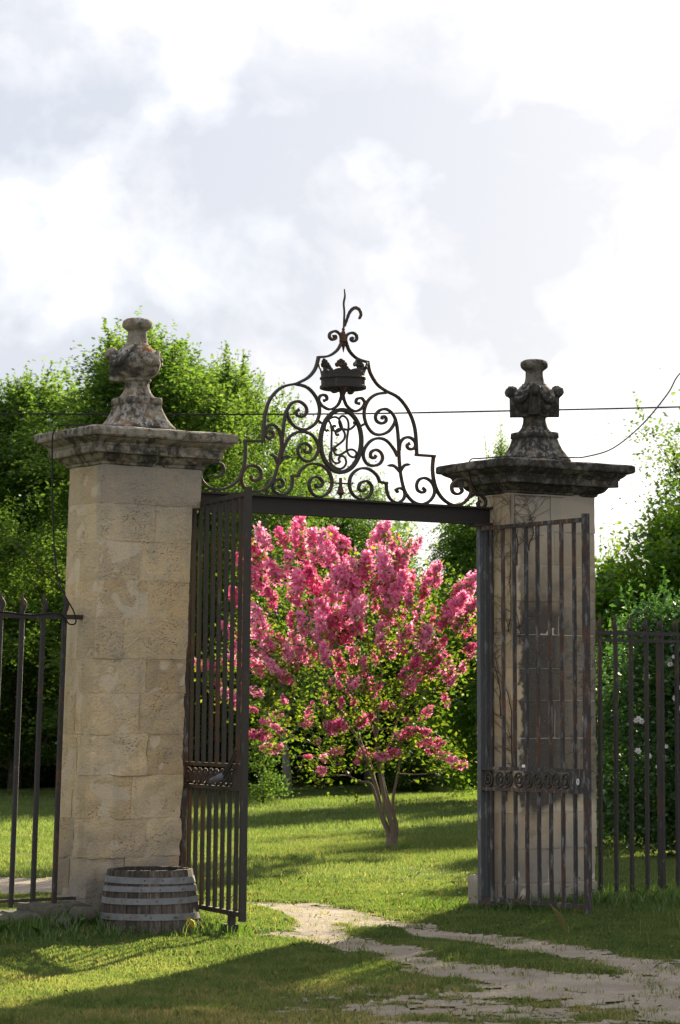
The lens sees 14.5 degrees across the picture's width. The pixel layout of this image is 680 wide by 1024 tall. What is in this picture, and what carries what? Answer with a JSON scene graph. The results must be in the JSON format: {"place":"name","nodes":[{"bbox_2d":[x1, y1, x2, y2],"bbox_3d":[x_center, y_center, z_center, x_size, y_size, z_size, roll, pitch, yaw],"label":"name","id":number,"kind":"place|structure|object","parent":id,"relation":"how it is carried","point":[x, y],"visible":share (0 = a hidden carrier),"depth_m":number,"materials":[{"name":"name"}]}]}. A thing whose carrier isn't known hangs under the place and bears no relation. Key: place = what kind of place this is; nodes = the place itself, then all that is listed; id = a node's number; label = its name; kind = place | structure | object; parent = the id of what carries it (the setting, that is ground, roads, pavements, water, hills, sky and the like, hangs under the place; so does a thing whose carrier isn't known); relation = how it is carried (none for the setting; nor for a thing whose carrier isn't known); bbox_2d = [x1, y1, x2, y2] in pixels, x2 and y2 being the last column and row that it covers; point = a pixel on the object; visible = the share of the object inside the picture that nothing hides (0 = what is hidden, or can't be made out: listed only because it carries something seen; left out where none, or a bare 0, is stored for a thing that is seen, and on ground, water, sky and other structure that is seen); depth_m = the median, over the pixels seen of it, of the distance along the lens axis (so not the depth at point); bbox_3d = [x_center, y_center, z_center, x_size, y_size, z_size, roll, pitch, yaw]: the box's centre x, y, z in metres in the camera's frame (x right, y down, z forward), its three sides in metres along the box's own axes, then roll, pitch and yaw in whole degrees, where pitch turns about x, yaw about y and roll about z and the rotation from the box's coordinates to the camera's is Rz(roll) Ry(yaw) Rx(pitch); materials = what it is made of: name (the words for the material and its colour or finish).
{"place":"outdoors","nodes":[
{"label":"outdoors","id":0,"kind":"place"},
{"bbox_2d":[0,779,675,898],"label":"lawn grass","id":1,"kind":"structure","parent":0,"point":[449,851],"depth_m":34.59,"materials":[{"name":"green plant"}]},
{"bbox_2d":[0,877,679,1023],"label":"path","id":2,"kind":"structure","parent":0,"point":[611,987],"depth_m":16.48,"materials":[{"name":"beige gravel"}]},
{"bbox_2d":[0,893,678,1022],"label":"fallen leaves","id":3,"kind":"object","parent":2,"relation":"on","point":[351,969],"visible":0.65,"depth_m":17.16,"materials":[{"name":"brown plant"}]},
{"bbox_2d":[248,901,679,1023],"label":"pebbles","id":4,"kind":"object","parent":2,"relation":"on","point":[604,1021],"visible":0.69,"depth_m":15.65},
{"bbox_2d":[0,743,679,1023],"bbox_3d":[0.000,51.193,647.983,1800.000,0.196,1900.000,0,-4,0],"label":"ground","id":5,"kind":"structure","parent":0,"point":[471,1020],"depth_m":17.86,"materials":[{"name":"green plant"}]},
{"bbox_2d":[0,392,47,686],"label":"broadleaf tree","id":6,"kind":"object","parent":5,"relation":"on","point":[11,564],"visible":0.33,"depth_m":54.75,"materials":[{"name":"green plant"}]},
{"bbox_2d":[0,525,64,740],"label":"broadleaf tree","id":7,"kind":"object","parent":5,"relation":"on","point":[28,624],"visible":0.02,"depth_m":61.52,"materials":[{"name":"green plant"}]},
{"bbox_2d":[3,494,66,737],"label":"broadleaf tree","id":8,"kind":"object","parent":5,"relation":"on","point":[56,592],"depth_m":65.13,"materials":[{"name":"green plant"}]},
{"bbox_2d":[22,741,56,788],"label":"bush","id":9,"kind":"object","parent":5,"relation":"on","point":[47,783],"visible":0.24,"depth_m":59.31,"materials":[{"name":"green plant"}]},
{"bbox_2d":[0,901,88,922],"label":"stone kerb","id":10,"kind":"structure","parent":5,"relation":"on","point":[31,908],"depth_m":19.50,"materials":[{"name":"grey stone"}]},
{"bbox_2d":[0,592,83,907],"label":"iron fence","id":11,"kind":"object","parent":10,"relation":"on","point":[11,900],"visible":0.96,"depth_m":19.76,"materials":[{"name":"black metal"}]},
{"bbox_2d":[0,357,95,789],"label":"broadleaf tree","id":12,"kind":"object","parent":5,"relation":"on","point":[7,727],"visible":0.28,"depth_m":56.66,"materials":[{"name":"green plant"}]},
{"bbox_2d":[40,748,56,786],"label":"bush","id":13,"kind":"object","parent":5,"relation":"on","point":[55,756],"visible":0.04,"depth_m":59.18,"materials":[{"name":"green plant"}]},
{"bbox_2d":[47,915,71,927],"bbox_3d":[-2.037,2.977,19.345,0.178,0.091,0.254,0,-4,-3],"label":"loose stone","id":14,"kind":"object","parent":5,"relation":"on","point":[64,918],"visible":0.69,"depth_m":19.23,"materials":[{"name":"grey stone"}]},
{"bbox_2d":[68,905,100,923],"bbox_3d":[-1.816,2.955,19.550,0.219,0.142,0.363,-4,-6,40],"label":"loose stone","id":15,"kind":"object","parent":5,"relation":"on","point":[90,912],"visible":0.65,"depth_m":19.43,"materials":[{"name":"grey stone"}]},
{"bbox_2d":[33,318,238,905],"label":"gate pillar","id":16,"kind":"structure","parent":5,"relation":"on","point":[134,500],"depth_m":20.09,"materials":[{"name":"stone"}]},
{"bbox_2d":[0,424,160,624],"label":"draped cable","id":17,"kind":"object","parent":16,"relation":"hanging from","point":[53,532],"visible":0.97,"depth_m":20.05,"materials":[{"name":"black rubber"}]},
{"bbox_2d":[179,487,251,931],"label":"iron gate","id":18,"kind":"structure","parent":16,"relation":"attached to","point":[235,777],"depth_m":19.88,"materials":[{"name":"black metal"}]},
{"bbox_2d":[100,866,200,934],"bbox_3d":[-1.394,2.844,19.560,0.751,0.458,0.748,1,-5,-17],"label":"half barrel","id":19,"kind":"object","parent":5,"relation":"on","point":[161,895],"visible":0.96,"depth_m":19.27,"materials":[{"name":"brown wood"}]},
{"bbox_2d":[66,512,260,741],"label":"broadleaf tree","id":20,"kind":"object","parent":5,"relation":"on","point":[194,717],"depth_m":65.24,"materials":[{"name":"green plant"}]},
{"bbox_2d":[0,306,355,749],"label":"broadleaf tree","id":21,"kind":"object","parent":5,"relation":"on","point":[176,386],"visible":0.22,"depth_m":53.30,"materials":[{"name":"green plant"}]},
{"bbox_2d":[187,736,219,789],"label":"bush","id":22,"kind":"object","parent":5,"relation":"on","point":[191,767],"visible":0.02,"depth_m":57.42,"materials":[{"name":"green plant"}]},
{"bbox_2d":[200,742,273,786],"bbox_3d":[-2.406,5.696,59.769,2.060,1.305,2.354,3,-5,-31],"label":"bush","id":23,"kind":"object","parent":5,"relation":"on","point":[250,776],"visible":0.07,"depth_m":59.59,"materials":[{"name":"green plant"}]},
{"bbox_2d":[180,340,348,790],"bbox_3d":[-2.532,1.214,56.989,6.080,9.671,5.568,3,-5,-32],"label":"broadleaf tree","id":24,"kind":"object","parent":5,"relation":"on","point":[240,380],"visible":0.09,"depth_m":56.52,"materials":[{"name":"green plant"}]},
{"bbox_2d":[188,590,354,783],"bbox_3d":[-2.071,3.289,62.626,5.584,6.359,6.202,3,-5,-36],"label":"broadleaf tree","id":25,"kind":"object","parent":5,"relation":"on","point":[258,729],"depth_m":62.62,"materials":[{"name":"green plant"}]},
{"bbox_2d":[248,738,299,803],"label":"sapling","id":26,"kind":"object","parent":5,"relation":"on","point":[263,794],"visible":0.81,"depth_m":48.21,"materials":[{"name":"green plant"}]},
{"bbox_2d":[253,749,308,784],"bbox_3d":[-1.480,6.002,62.646,2.081,1.077,1.821,1,-4,-12],"label":"bush","id":27,"kind":"object","parent":5,"relation":"on","point":[277,766],"visible":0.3,"depth_m":62.46,"materials":[{"name":"green plant"}]},
{"bbox_2d":[190,379,379,796],"bbox_3d":[-1.288,1.562,51.882,4.631,8.320,4.515,-3,2,33],"label":"broadleaf tree","id":28,"kind":"object","parent":5,"relation":"on","point":[286,770],"visible":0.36,"depth_m":51.80,"materials":[{"name":"green plant"}]},
{"bbox_2d":[209,482,431,789],"bbox_3d":[-0.685,2.657,58.140,5.930,6.948,5.339,1,-5,-17],"label":"broadleaf tree","id":29,"kind":"object","parent":5,"relation":"on","point":[343,529],"visible":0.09,"depth_m":57.38,"materials":[{"name":"green plant"}]},
{"bbox_2d":[5,573,640,775],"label":"woodland","id":30,"kind":"object","parent":5,"relation":"on","point":[303,742],"depth_m":73.11,"materials":[{"name":"green plant"}]},
{"bbox_2d":[276,742,377,786],"bbox_3d":[-0.302,5.748,60.788,2.327,1.376,2.658,-1,-5,18],"label":"bush","id":31,"kind":"object","parent":5,"relation":"on","point":[342,779],"visible":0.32,"depth_m":60.46,"materials":[{"name":"green plant"}]},
{"bbox_2d":[189,514,476,847],"bbox_3d":[-0.011,2.052,32.337,3.909,4.171,3.474,0,-4,0],"label":"crape myrtle","id":32,"kind":"object","parent":5,"relation":"on","point":[338,625],"visible":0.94,"depth_m":31.89,"materials":[{"name":"pink plant"}]},
{"bbox_2d":[178,289,493,896],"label":"gate arch","id":33,"kind":"structure","parent":5,"relation":"on","point":[343,379],"depth_m":21.69,"materials":[{"name":"metal"}]},
{"bbox_2d":[0,841,679,949],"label":"long grass","id":34,"kind":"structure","parent":5,"relation":"on","point":[609,899],"depth_m":21.10,"materials":[{"name":"green plant"}]},
{"bbox_2d":[288,643,414,755],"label":"broadleaf tree","id":35,"kind":"object","parent":5,"relation":"on","point":[356,744],"depth_m":65.29,"materials":[{"name":"green plant"}]},
{"bbox_2d":[50,842,673,934],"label":"weeds","id":36,"kind":"object","parent":5,"relation":"on","point":[267,929],"visible":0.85,"depth_m":22.05,"materials":[{"name":"green plant"}]},
{"bbox_2d":[312,456,441,786],"bbox_3d":[0.703,2.508,60.158,4.216,7.568,4.213,-2,-5,25],"label":"broadleaf tree","id":37,"kind":"object","parent":5,"relation":"on","point":[399,526],"visible":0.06,"depth_m":60.05,"materials":[{"name":"green plant"}]},
{"bbox_2d":[345,744,410,785],"bbox_3d":[0.850,5.863,61.788,2.459,1.272,2.152,-4,-6,42],"label":"bush","id":38,"kind":"object","parent":5,"relation":"on","point":[372,761],"visible":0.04,"depth_m":61.30,"materials":[{"name":"green plant"}]},
{"bbox_2d":[345,563,448,766],"bbox_3d":[1.444,3.671,59.906,3.770,5.152,4.188,-3,-5,35],"label":"broadleaf tree","id":39,"kind":"object","parent":5,"relation":"on","point":[387,735],"visible":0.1,"depth_m":59.37,"materials":[{"name":"green plant"}]},
{"bbox_2d":[370,742,457,792],"bbox_3d":[1.631,5.473,56.697,1.866,1.272,2.131,-2,-5,27],"label":"bush","id":40,"kind":"object","parent":5,"relation":"on","point":[390,778],"visible":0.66,"depth_m":56.48,"materials":[{"name":"green plant"}]},
{"bbox_2d":[397,587,472,782],"bbox_3d":[2.626,4.157,63.652,4.630,4.747,4.168,-1,-5,14],"label":"broadleaf tree","id":41,"kind":"object","parent":5,"relation":"on","point":[445,735],"depth_m":63.54,"materials":[{"name":"green plant"}]},
{"bbox_2d":[402,496,476,799],"bbox_3d":[2.631,2.592,50.055,3.327,6.107,3.648,1,-4,-9],"label":"walnut tree","id":42,"kind":"object","parent":5,"relation":"on","point":[459,544],"visible":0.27,"depth_m":49.52,"materials":[{"name":"green plant"}]},
{"bbox_2d":[438,768,476,787],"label":"bush","id":43,"kind":"object","parent":5,"relation":"on","point":[471,785],"visible":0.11,"depth_m":58.58,"materials":[{"name":"green plant"}]},
{"bbox_2d":[457,413,512,577],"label":"broadleaf tree","id":44,"kind":"object","parent":5,"relation":"on","point":[499,451],"visible":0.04,"depth_m":55.16,"materials":[{"name":"green plant"}]},
{"bbox_2d":[436,359,635,905],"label":"gate pillar","id":45,"kind":"structure","parent":5,"relation":"on","point":[538,468],"depth_m":22.33,"materials":[{"name":"stone"}]},
{"bbox_2d":[481,494,564,795],"bbox_3d":[1.514,1.133,22.271,0.734,2.545,0.349,0,-4,6],"label":"dead creeper","id":46,"kind":"object","parent":45,"relation":"attached to","point":[506,610],"visible":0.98,"depth_m":22.21,"materials":[{"name":"brown plant"}]},
{"bbox_2d":[476,513,591,913],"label":"iron gate","id":47,"kind":"structure","parent":45,"relation":"attached to","point":[578,781],"depth_m":21.68,"materials":[{"name":"black metal"}]},
{"bbox_2d":[468,373,679,504],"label":"slack cable","id":48,"kind":"object","parent":45,"relation":"attached to","point":[583,456],"visible":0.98,"depth_m":22.69,"materials":[{"name":"black rubber"}]},
{"bbox_2d":[595,534,626,758],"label":"broadleaf tree","id":49,"kind":"object","parent":5,"relation":"on","point":[612,557],"visible":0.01,"depth_m":51.93,"materials":[{"name":"green plant"}]},
{"bbox_2d":[595,629,673,842],"bbox_3d":[3.610,2.912,33.318,2.230,3.066,2.089,2,-5,-24],"label":"flowering shrub","id":50,"kind":"object","parent":5,"relation":"on","point":[607,671],"visible":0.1,"depth_m":33.14,"materials":[{"name":"green plant"}]},
{"bbox_2d":[594,368,679,599],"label":"tall tree","id":51,"kind":"object","parent":5,"relation":"on","point":[667,460],"visible":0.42,"depth_m":52.48,"materials":[{"name":"green plant"}]},
{"bbox_2d":[595,566,679,857],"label":"flowering shrub","id":52,"kind":"object","parent":5,"relation":"on","point":[653,615],"visible":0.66,"depth_m":30.18,"materials":[{"name":"green plant"}]},
{"bbox_2d":[595,614,679,892],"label":"iron fence","id":53,"kind":"object","parent":5,"relation":"on","point":[659,641],"visible":0.75,"depth_m":23.12,"materials":[{"name":"black metal"}]},
{"bbox_2d":[595,481,679,773],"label":"broadleaf tree","id":54,"kind":"object","parent":5,"relation":"on","point":[658,552],"visible":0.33,"depth_m":44.58,"materials":[{"name":"green plant"}]},
{"bbox_2d":[619,469,679,638],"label":"broadleaf tree","id":55,"kind":"object","parent":5,"relation":"on","point":[670,485],"depth_m":50.13,"materials":[{"name":"green plant"}]},
{"bbox_2d":[625,585,678,792],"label":"flowering shrub","id":56,"kind":"object","parent":5,"relation":"on","point":[661,587],"visible":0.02,"depth_m":31.68,"materials":[{"name":"green plant"}]},
{"bbox_2d":[635,428,679,563],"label":"broadleaf tree","id":57,"kind":"object","parent":5,"relation":"on","point":[674,465],"visible":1,"depth_m":31.42,"materials":[{"name":"green plant"}]},
{"bbox_2d":[0,406,679,414],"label":"overhead wire","id":58,"kind":"object","parent":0,"point":[339,413],"visible":0.82,"depth_m":26.15,"materials":[{"name":"black metal"}]},
{"bbox_2d":[0,0,679,600],"label":"sky","id":59,"kind":"structure","parent":0,"point":[493,185],"materials":[{"name":"white"}]},
{"bbox_2d":[17,831,679,940],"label":"dry stalks","id":60,"kind":"object","parent":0,"point":[559,916],"visible":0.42,"depth_m":19.00,"materials":[{"name":"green plant"}]}
]}

